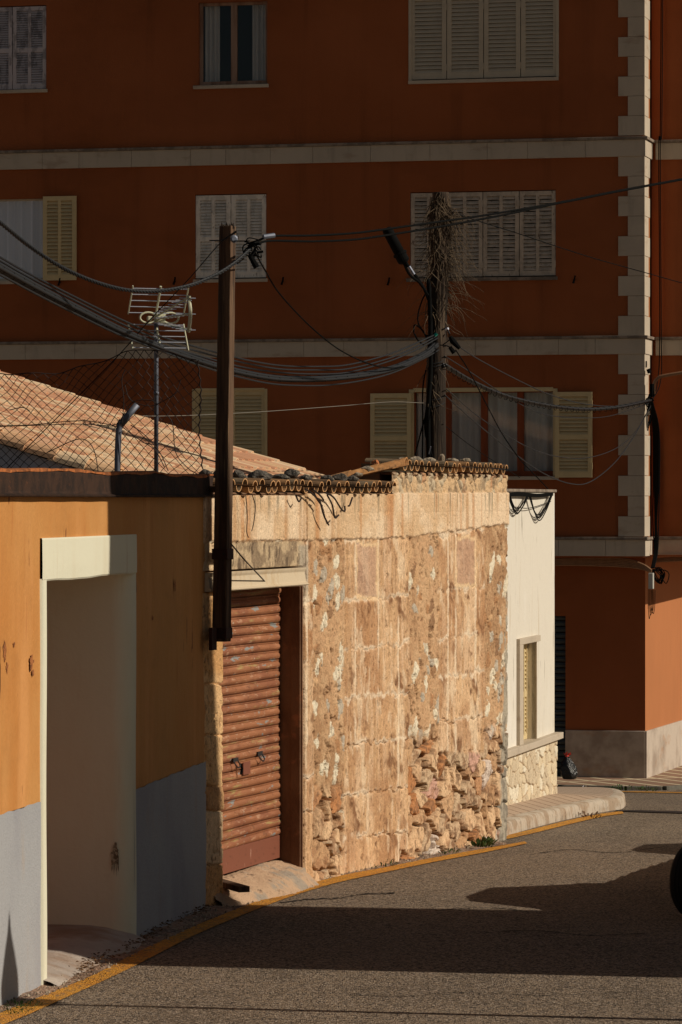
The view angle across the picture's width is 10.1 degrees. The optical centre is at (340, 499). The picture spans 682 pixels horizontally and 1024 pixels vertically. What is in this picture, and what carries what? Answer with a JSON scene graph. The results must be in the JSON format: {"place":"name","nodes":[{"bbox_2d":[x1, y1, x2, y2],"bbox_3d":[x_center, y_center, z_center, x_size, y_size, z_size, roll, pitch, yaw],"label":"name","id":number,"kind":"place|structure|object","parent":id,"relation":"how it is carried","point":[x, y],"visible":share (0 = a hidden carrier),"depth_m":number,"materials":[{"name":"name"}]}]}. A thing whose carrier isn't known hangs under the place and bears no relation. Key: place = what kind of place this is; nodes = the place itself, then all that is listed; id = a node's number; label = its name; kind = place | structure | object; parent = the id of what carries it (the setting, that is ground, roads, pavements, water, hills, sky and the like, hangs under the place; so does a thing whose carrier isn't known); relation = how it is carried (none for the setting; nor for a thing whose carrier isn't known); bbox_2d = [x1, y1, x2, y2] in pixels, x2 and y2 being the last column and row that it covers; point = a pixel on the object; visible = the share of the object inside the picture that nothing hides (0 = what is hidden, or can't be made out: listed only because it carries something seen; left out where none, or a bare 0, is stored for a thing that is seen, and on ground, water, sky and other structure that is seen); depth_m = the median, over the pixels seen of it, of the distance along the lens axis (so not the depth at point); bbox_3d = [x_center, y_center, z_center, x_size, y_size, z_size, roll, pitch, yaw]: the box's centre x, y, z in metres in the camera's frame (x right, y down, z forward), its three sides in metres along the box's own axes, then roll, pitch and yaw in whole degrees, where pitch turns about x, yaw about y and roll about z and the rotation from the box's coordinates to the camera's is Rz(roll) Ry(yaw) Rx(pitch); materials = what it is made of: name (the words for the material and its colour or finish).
{"place":"outdoors","nodes":[
{"label":"outdoors","id":0,"kind":"place"},
{"bbox_2d":[0,786,681,1023],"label":"road","id":1,"kind":"structure","parent":0,"point":[291,962],"depth_m":28.46,"materials":[{"name":"grey asphalt"}]},
{"bbox_2d":[44,924,144,985],"bbox_3d":[-2.346,3.342,27.698,1.700,0.260,2.967,0,0,9],"label":"doorway ramp","id":2,"kind":"structure","parent":1,"relation":"on","point":[69,945],"depth_m":28.02,"materials":[{"name":"concrete"}]},
{"bbox_2d":[0,839,505,1011],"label":"dirt verge","id":3,"kind":"structure","parent":1,"relation":"on","point":[171,929],"depth_m":29.59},
{"bbox_2d":[1,999,41,1013],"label":"weed","id":4,"kind":"object","parent":3,"relation":"on","point":[21,1002],"visible":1,"depth_m":24.96,"materials":[{"name":"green plant"}]},
{"bbox_2d":[73,971,108,982],"bbox_3d":[-1.730,3.295,26.548,0.250,0.028,0.602,0,0,0],"label":"weed","id":5,"kind":"object","parent":3,"relation":"on","point":[87,975],"visible":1,"depth_m":26.55,"materials":[{"name":"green plant"}]},
{"bbox_2d":[69,902,233,974],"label":"leaf litter","id":6,"kind":"object","parent":3,"relation":"on","point":[101,964],"visible":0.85,"depth_m":28.33,"materials":[{"name":"brown plant"}]},
{"bbox_2d":[380,859,398,866],"bbox_3d":[0.435,3.502,37.220,0.292,0.062,0.568,0,0,17],"label":"weed","id":7,"kind":"object","parent":3,"relation":"on","point":[391,861],"visible":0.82,"depth_m":37.18,"materials":[{"name":"green plant"}]},
{"bbox_2d":[438,847,458,853],"bbox_3d":[1.099,3.578,39.257,0.253,0.053,0.625,0,0,0],"label":"weed","id":8,"kind":"object","parent":3,"relation":"on","point":[449,850],"visible":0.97,"depth_m":39.19,"materials":[{"name":"green plant"}]},
{"bbox_2d":[467,836,497,846],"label":"weed","id":9,"kind":"object","parent":3,"relation":"on","point":[484,841],"visible":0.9,"depth_m":40.37,"materials":[{"name":"green plant"}]},
{"bbox_2d":[0,841,525,1023],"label":"yellow line","id":10,"kind":"object","parent":1,"relation":"on","point":[140,956],"visible":0.98,"depth_m":29.24,"materials":[{"name":"paint"}]},
{"bbox_2d":[215,859,318,905],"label":"garage ramp","id":11,"kind":"structure","parent":1,"relation":"on","point":[273,878],"depth_m":33.50,"materials":[{"name":"beige concrete"}]},
{"bbox_2d":[223,879,249,892],"bbox_3d":[-0.931,3.255,32.420,0.100,0.050,0.685,0,0,-21],"label":"plank","id":12,"kind":"object","parent":11,"relation":"on","point":[233,886],"visible":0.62,"depth_m":32.20,"materials":[{"name":"brown wood"}]},
{"bbox_2d":[280,892,394,902],"bbox_3d":[-0.039,3.430,33.161,0.197,0.021,1.448,0,0,42],"label":"road crack","id":13,"kind":"object","parent":1,"relation":"on","point":[341,897],"visible":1,"depth_m":33.14,"materials":[{"name":"black asphalt"}]},
{"bbox_2d":[197,457,508,906],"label":"stone garage","id":14,"kind":"structure","parent":1,"relation":"on","point":[355,674],"depth_m":36.31,"materials":[{"name":"stone"}]},
{"bbox_2d":[199,469,212,473],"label":"rock","id":15,"kind":"object","parent":14,"relation":"on","point":[204,471],"visible":0.59,"depth_m":32.23,"materials":[{"name":"grey stone"}]},
{"bbox_2d":[209,221,237,649],"bbox_3d":[-0.973,-0.536,31.908,0.242,3.556,0.426,0,0,0],"label":"utility pole","id":16,"kind":"object","parent":14,"relation":"attached to","point":[220,630],"visible":1,"depth_m":31.85,"materials":[{"name":"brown wood"}]},
{"bbox_2d":[7,231,235,467],"bbox_3d":[-1.813,-1.227,31.550,1.918,1.994,0.012,0,0,-9],"label":"wire","id":17,"kind":"object","parent":16,"relation":"attached to","point":[127,345],"visible":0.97,"depth_m":31.55,"materials":[{"name":"grey metal"}]},
{"bbox_2d":[234,233,275,268],"bbox_3d":[-0.723,-2.050,31.602,0.368,0.298,0.115,0,0,15],"label":"cable junction","id":18,"kind":"object","parent":16,"relation":"attached to","point":[253,261],"visible":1,"depth_m":31.59,"materials":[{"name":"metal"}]},
{"bbox_2d":[0,220,252,293],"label":"cable","id":19,"kind":"object","parent":18,"relation":"attached to","point":[82,277],"visible":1,"depth_m":29.26,"materials":[{"name":"black rubber"}]},
{"bbox_2d":[249,178,681,246],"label":"cable","id":20,"kind":"object","parent":18,"relation":"attached to","point":[519,210],"visible":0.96,"depth_m":34.59,"materials":[{"name":"black rubber"}]},
{"bbox_2d":[233,470,244,477],"bbox_3d":[-0.887,-0.207,33.072,0.119,0.109,0.094,0,0,-5],"label":"rock","id":21,"kind":"object","parent":14,"relation":"on","point":[238,474],"visible":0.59,"depth_m":33.04,"materials":[{"name":"grey stone"}]},
{"bbox_2d":[230,543,264,581],"bbox_3d":[-0.740,0.542,32.608,0.096,0.374,1.758,0,0,8],"label":"iron rod","id":22,"kind":"object","parent":14,"relation":"attached to","point":[246,562],"visible":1,"depth_m":32.05,"materials":[{"name":"brown metal"}]},
{"bbox_2d":[245,495,255,537],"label":"dry stems","id":23,"kind":"object","parent":14,"relation":"hanging from","point":[247,514],"visible":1,"depth_m":32.66,"materials":[{"name":"plant"}]},
{"bbox_2d":[247,469,272,479],"bbox_3d":[-0.714,-0.213,33.656,0.229,0.110,0.225,0,0,-35],"label":"rock","id":24,"kind":"object","parent":14,"relation":"on","point":[264,475],"visible":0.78,"depth_m":33.57,"materials":[{"name":"grey stone"}]},
{"bbox_2d":[272,474,289,479],"bbox_3d":[-0.538,-0.195,34.247,0.171,0.081,0.150,0,0,-4],"label":"rock","id":25,"kind":"object","parent":14,"relation":"on","point":[279,476],"visible":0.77,"depth_m":34.19,"materials":[{"name":"grey stone"}]},
{"bbox_2d":[284,469,299,478],"bbox_3d":[-0.446,-0.229,34.561,0.157,0.108,0.142,0,0,-13],"label":"rock","id":26,"kind":"object","parent":14,"relation":"on","point":[292,473],"visible":0.83,"depth_m":34.51,"materials":[{"name":"grey stone"}]},
{"bbox_2d":[299,474,312,479],"bbox_3d":[-0.326,-0.197,34.986,0.099,0.072,0.097,0,0,-43],"label":"rock","id":27,"kind":"object","parent":14,"relation":"on","point":[305,477],"visible":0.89,"depth_m":34.95,"materials":[{"name":"grey stone"}]},
{"bbox_2d":[295,488,352,525],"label":"dry stems","id":28,"kind":"object","parent":14,"relation":"hanging from","point":[322,498],"visible":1,"depth_m":34.89,"materials":[{"name":"plant"}]},
{"bbox_2d":[320,475,333,480],"bbox_3d":[-0.128,-0.192,35.623,0.136,0.081,0.100,0,0,-5],"label":"rock","id":29,"kind":"object","parent":14,"relation":"on","point":[330,477],"visible":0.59,"depth_m":35.59,"materials":[{"name":"grey stone"}]},
{"bbox_2d":[332,473,347,480],"bbox_3d":[-0.009,-0.209,36.033,0.153,0.090,0.113,0,0,-13],"label":"rock","id":30,"kind":"object","parent":14,"relation":"on","point":[341,476],"visible":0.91,"depth_m":35.99,"materials":[{"name":"grey stone"}]},
{"bbox_2d":[347,475,358,480],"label":"rock","id":31,"kind":"object","parent":14,"relation":"on","point":[352,478],"visible":0.87,"depth_m":36.42,"materials":[{"name":"grey stone"}]},
{"bbox_2d":[353,472,362,476],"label":"rock","id":32,"kind":"object","parent":14,"relation":"on","point":[357,474],"visible":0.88,"depth_m":37.12,"materials":[{"name":"grey stone"}]},
{"bbox_2d":[361,466,374,471],"bbox_3d":[0.241,-0.296,37.308,0.196,0.072,0.143,0,0,-10],"label":"rock","id":33,"kind":"object","parent":14,"relation":"on","point":[368,468],"visible":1,"depth_m":37.25,"materials":[{"name":"grey stone"}]},
{"bbox_2d":[371,460,378,464],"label":"rock","id":34,"kind":"object","parent":14,"relation":"on","point":[373,462],"visible":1,"depth_m":37.62,"materials":[{"name":"orange stone"}]},
{"bbox_2d":[410,456,422,460],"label":"rock","id":35,"kind":"object","parent":14,"relation":"on","point":[415,458],"visible":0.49,"depth_m":38.71,"materials":[{"name":"grey stone"}]},
{"bbox_2d":[423,457,435,460],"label":"rock","id":36,"kind":"object","parent":14,"relation":"on","point":[430,459],"visible":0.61,"depth_m":39.22,"materials":[{"name":"grey stone"}]},
{"bbox_2d":[413,192,448,472],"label":"utility pole","id":37,"kind":"object","parent":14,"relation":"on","point":[435,432],"visible":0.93,"depth_m":41.90,"materials":[{"name":"brown wood"}]},
{"bbox_2d":[0,256,434,366],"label":"cable","id":38,"kind":"object","parent":37,"relation":"attached to","point":[61,290],"visible":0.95,"depth_m":32.60,"materials":[{"name":"black rubber"}]},
{"bbox_2d":[0,260,436,370],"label":"cable","id":39,"kind":"object","parent":37,"relation":"attached to","point":[62,294],"visible":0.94,"depth_m":33.05,"materials":[{"name":"black rubber"}]},
{"bbox_2d":[0,263,438,382],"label":"cable bundle","id":40,"kind":"object","parent":37,"relation":"attached to","point":[17,277],"visible":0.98,"depth_m":33.22,"materials":[{"name":"black rubber"}]},
{"bbox_2d":[0,274,438,385],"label":"cable","id":41,"kind":"object","parent":37,"relation":"attached to","point":[60,306],"visible":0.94,"depth_m":32.65,"materials":[{"name":"black rubber"}]},
{"bbox_2d":[172,337,437,374],"bbox_3d":[-0.978,-1.490,33.759,0.577,0.571,16.777,0,0,12],"label":"cable","id":42,"kind":"object","parent":37,"relation":"attached to","point":[313,373],"visible":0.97,"depth_m":37.68,"materials":[{"name":"black rubber"}]},
{"bbox_2d":[253,249,409,368],"bbox_3d":[-0.012,-1.713,36.771,0.281,0.703,10.438,0,0,9],"label":"cable","id":43,"kind":"object","parent":37,"relation":"attached to","point":[314,329],"visible":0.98,"depth_m":36.05,"materials":[{"name":"black rubber"}]},
{"bbox_2d":[383,227,428,299],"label":"splice closure","id":44,"kind":"object","parent":37,"relation":"attached to","point":[398,251],"visible":0.91,"depth_m":41.56,"materials":[{"name":"plastic"}]},
{"bbox_2d":[397,193,494,420],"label":"dead vine","id":45,"kind":"object","parent":37,"relation":"attached to","point":[432,218],"visible":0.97,"depth_m":41.92,"materials":[{"name":"brown plant"}]},
{"bbox_2d":[434,327,460,353],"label":"pole clamp","id":46,"kind":"object","parent":37,"relation":"attached to","point":[453,341],"visible":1,"depth_m":41.68,"materials":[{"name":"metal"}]},
{"bbox_2d":[443,424,519,477],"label":"cable","id":47,"kind":"object","parent":37,"relation":"attached to","point":[477,450],"visible":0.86,"depth_m":43.58,"materials":[{"name":"black rubber"}]},
{"bbox_2d":[461,348,607,406],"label":"cable","id":48,"kind":"object","parent":37,"relation":"attached to","point":[527,384],"visible":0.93,"depth_m":48.62,"materials":[{"name":"black rubber"}]},
{"bbox_2d":[446,389,645,458],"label":"cable","id":49,"kind":"object","parent":37,"relation":"attached to","point":[531,448],"visible":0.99,"depth_m":49.25,"materials":[{"name":"black rubber"}]},
{"bbox_2d":[442,363,651,412],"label":"cable bundle","id":50,"kind":"object","parent":37,"relation":"attached to","point":[498,393],"visible":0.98,"depth_m":49.66,"materials":[{"name":"black rubber"}]},
{"bbox_2d":[445,356,648,417],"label":"cable","id":51,"kind":"object","parent":37,"relation":"attached to","point":[536,411],"visible":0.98,"depth_m":50.47,"materials":[{"name":"black rubber"}]},
{"bbox_2d":[444,394,650,484],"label":"cable","id":52,"kind":"object","parent":37,"relation":"attached to","point":[531,465],"visible":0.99,"depth_m":49.49,"materials":[{"name":"black rubber"}]},
{"bbox_2d":[452,212,681,282],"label":"cable","id":53,"kind":"object","parent":37,"relation":"attached to","point":[568,250],"visible":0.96,"depth_m":45.25,"materials":[{"name":"black rubber"}]},
{"bbox_2d":[438,454,444,460],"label":"rock","id":54,"kind":"object","parent":14,"relation":"on","point":[441,457],"visible":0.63,"depth_m":39.62,"materials":[{"name":"grey stone"}]},
{"bbox_2d":[445,458,458,460],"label":"rock","id":55,"kind":"object","parent":14,"relation":"on","point":[451,459],"visible":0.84,"depth_m":40.06,"materials":[{"name":"grey stone"}]},
{"bbox_2d":[459,458,470,461],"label":"rock","id":56,"kind":"object","parent":14,"relation":"on","point":[466,459],"visible":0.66,"depth_m":40.55,"materials":[{"name":"grey stone"}]},
{"bbox_2d":[358,991,634,995],"bbox_3d":[1.056,3.307,25.722,1.995,0.002,0.228,0,0,-3],"label":"road crack","id":57,"kind":"object","parent":1,"relation":"on","point":[479,992],"visible":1,"depth_m":25.73,"materials":[{"name":"black asphalt"}]},
{"bbox_2d":[495,787,625,839],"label":"kerb","id":58,"kind":"structure","parent":1,"relation":"on","point":[615,800],"depth_m":46.19,"materials":[{"name":"concrete"}]},
{"bbox_2d":[506,811,622,838],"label":"yellow line","id":59,"kind":"object","parent":1,"relation":"on","point":[551,826],"visible":0.92,"depth_m":44.96,"materials":[{"name":"paint"}]},
{"bbox_2d":[578,810,600,817],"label":"weed","id":60,"kind":"object","parent":1,"relation":"on","point":[583,812],"visible":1,"depth_m":46.81,"materials":[{"name":"green plant"}]},
{"bbox_2d":[530,846,663,854],"bbox_3d":[2.690,3.624,39.676,2.047,0.051,0.722,0,0,-29],"label":"road crack","id":61,"kind":"object","parent":1,"relation":"on","point":[597,851],"visible":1,"depth_m":39.53,"materials":[{"name":"black asphalt"}]},
{"bbox_2d":[557,785,681,789],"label":"kerb","id":62,"kind":"structure","parent":1,"relation":"on","point":[675,787],"depth_m":57.65,"materials":[{"name":"concrete"}]},
{"bbox_2d":[605,784,634,790],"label":"weed","id":63,"kind":"object","parent":1,"relation":"on","point":[620,789],"visible":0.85,"depth_m":57.36,"materials":[{"name":"green plant"}]},
{"bbox_2d":[635,785,657,790],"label":"weed","id":64,"kind":"object","parent":1,"relation":"on","point":[639,788],"visible":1,"depth_m":56.85,"materials":[{"name":"green plant"}]},
{"bbox_2d":[616,810,681,812],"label":"drain channel","id":65,"kind":"object","parent":1,"relation":"on","point":[652,811],"visible":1,"depth_m":48.03,"materials":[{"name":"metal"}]},
{"bbox_2d":[622,791,681,792],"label":"yellow line","id":66,"kind":"object","parent":1,"relation":"on","point":[651,791],"visible":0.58,"depth_m":56.41,"materials":[{"name":"paint"}]},
{"bbox_2d":[669,847,681,913],"bbox_3d":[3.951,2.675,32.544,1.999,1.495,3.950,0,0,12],"label":"tire","id":67,"kind":"object","parent":1,"relation":"on","point":[675,882],"visible":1,"depth_m":31.25,"materials":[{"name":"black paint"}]},
{"bbox_2d":[507,787,612,816],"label":"pavement","id":68,"kind":"structure","parent":0,"point":[564,795],"depth_m":48.00,"materials":[{"name":"tile"}]},
{"bbox_2d":[557,744,681,785],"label":"pavement","id":69,"kind":"structure","parent":0,"point":[671,777],"depth_m":58.87,"materials":[{"name":"tile"}]},
{"bbox_2d":[560,751,577,779],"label":"bin bag","id":70,"kind":"object","parent":69,"relation":"on","point":[568,769],"visible":1,"depth_m":57.82,"materials":[{"name":"black plastic"}]},
{"bbox_3d":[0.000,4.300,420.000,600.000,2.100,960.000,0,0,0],"label":"ground","id":71,"kind":"structure","parent":0,"visible":0},
{"bbox_2d":[0,468,214,1005],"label":"orange house","id":72,"kind":"structure","parent":71,"relation":"on","point":[102,756],"depth_m":29.03,"materials":[{"name":"paint"}]},
{"bbox_2d":[0,349,202,473],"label":"chain link fence","id":73,"kind":"object","parent":72,"relation":"on","point":[126,417],"visible":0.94,"depth_m":32.28,"materials":[{"name":"metal"}]},
{"bbox_2d":[175,402,417,415],"bbox_3d":[-0.462,-0.879,36.972,0.176,0.359,10.033,0,0,15],"label":"wire","id":74,"kind":"object","parent":73,"relation":"attached to","point":[290,409],"visible":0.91,"depth_m":37.24,"materials":[{"name":"grey metal"}]},
{"bbox_2d":[127,285,195,471],"bbox_3d":[-1.406,-0.938,32.136,0.504,1.748,1.029,0,0,-19],"label":"tv antenna","id":75,"kind":"object","parent":72,"relation":"on","point":[160,317],"visible":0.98,"depth_m":32.53,"materials":[{"name":"metal"}]},
{"bbox_2d":[0,370,323,495],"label":"tiled roof","id":76,"kind":"structure","parent":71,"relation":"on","point":[246,461],"depth_m":41.92,"materials":[{"name":"orange tile"}]},
{"bbox_2d":[0,0,681,777],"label":"apartment building","id":77,"kind":"structure","parent":71,"relation":"on","point":[150,142],"depth_m":59.95,"materials":[{"name":"paint"}]},
{"bbox_2d":[0,199,42,280],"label":"window frame","id":78,"kind":"structure","parent":77,"relation":"in","point":[0,199],"depth_m":61.43,"materials":[{"name":"beige paint"}]},
{"bbox_2d":[200,1,266,84],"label":"window frame","id":79,"kind":"structure","parent":77,"relation":"in","point":[234,5],"depth_m":60.62,"materials":[{"name":"white wood"}]},
{"bbox_2d":[414,391,552,475],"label":"window frame","id":80,"kind":"structure","parent":77,"relation":"in","point":[520,471],"depth_m":59.68,"materials":[{"name":"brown wood"}]},
{"bbox_2d":[554,616,564,775],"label":"roller door","id":81,"kind":"structure","parent":77,"relation":"in","point":[559,637],"depth_m":59.79,"materials":[{"name":"metal"}]},
{"bbox_2d":[554,557,681,572],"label":"cable bundle","id":82,"kind":"object","parent":77,"relation":"attached to","point":[618,562],"visible":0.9,"depth_m":59.31,"materials":[{"name":"brown rubber"}]},
{"bbox_2d":[645,394,653,430],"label":"cable junction","id":83,"kind":"object","parent":77,"relation":"attached to","point":[648,417],"visible":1,"depth_m":58.93,"materials":[{"name":"black plastic"}]},
{"bbox_2d":[650,384,653,395],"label":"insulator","id":84,"kind":"object","parent":83,"relation":"attached to","point":[651,389],"visible":1,"depth_m":58.92,"materials":[{"name":"black plastic"}]},
{"bbox_2d":[648,573,653,588],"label":"junction box","id":85,"kind":"object","parent":77,"relation":"attached to","point":[650,580],"visible":1,"depth_m":58.98,"materials":[{"name":"grey plastic"}]},
{"bbox_2d":[648,589,654,618],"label":"cable loops","id":86,"kind":"object","parent":85,"relation":"hanging from","point":[650,609],"visible":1,"depth_m":58.95,"materials":[{"name":"black rubber"}]},
{"bbox_2d":[652,567,669,583],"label":"cable coil","id":87,"kind":"object","parent":85,"relation":"hanging from","point":[661,574],"visible":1,"depth_m":59.05,"materials":[{"name":"black rubber"}]},
{"bbox_2d":[650,402,659,567],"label":"cable bundle","id":88,"kind":"object","parent":77,"relation":"attached to","point":[656,455],"visible":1,"depth_m":59.52,"materials":[{"name":"black rubber"}]},
{"bbox_2d":[652,0,662,398],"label":"cable","id":89,"kind":"object","parent":77,"relation":"attached to","point":[660,137],"visible":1,"depth_m":59.51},
{"bbox_2d":[653,371,681,393],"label":"conduit pipe","id":90,"kind":"object","parent":77,"relation":"attached to","point":[656,379],"visible":1,"depth_m":58.91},
{"bbox_2d":[504,489,562,804],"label":"white house","id":91,"kind":"structure","parent":71,"relation":"on","point":[532,758],"depth_m":47.62,"materials":[{"name":"paint"}]},
{"bbox_2d":[455,349,547,488],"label":"cable","id":92,"kind":"object","parent":91,"relation":"attached to","point":[494,419],"visible":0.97,"depth_m":45.24,"materials":[{"name":"black rubber"}]},
{"bbox_2d":[509,492,552,496],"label":"cable bundle","id":93,"kind":"object","parent":91,"relation":"attached to","point":[530,494],"visible":0.94,"depth_m":47.15,"materials":[{"name":"black rubber"}]},
{"bbox_2d":[509,495,552,520],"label":"cable loops","id":94,"kind":"object","parent":93,"relation":"hanging from","point":[532,507],"visible":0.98,"depth_m":47.24,"materials":[{"name":"black rubber"}]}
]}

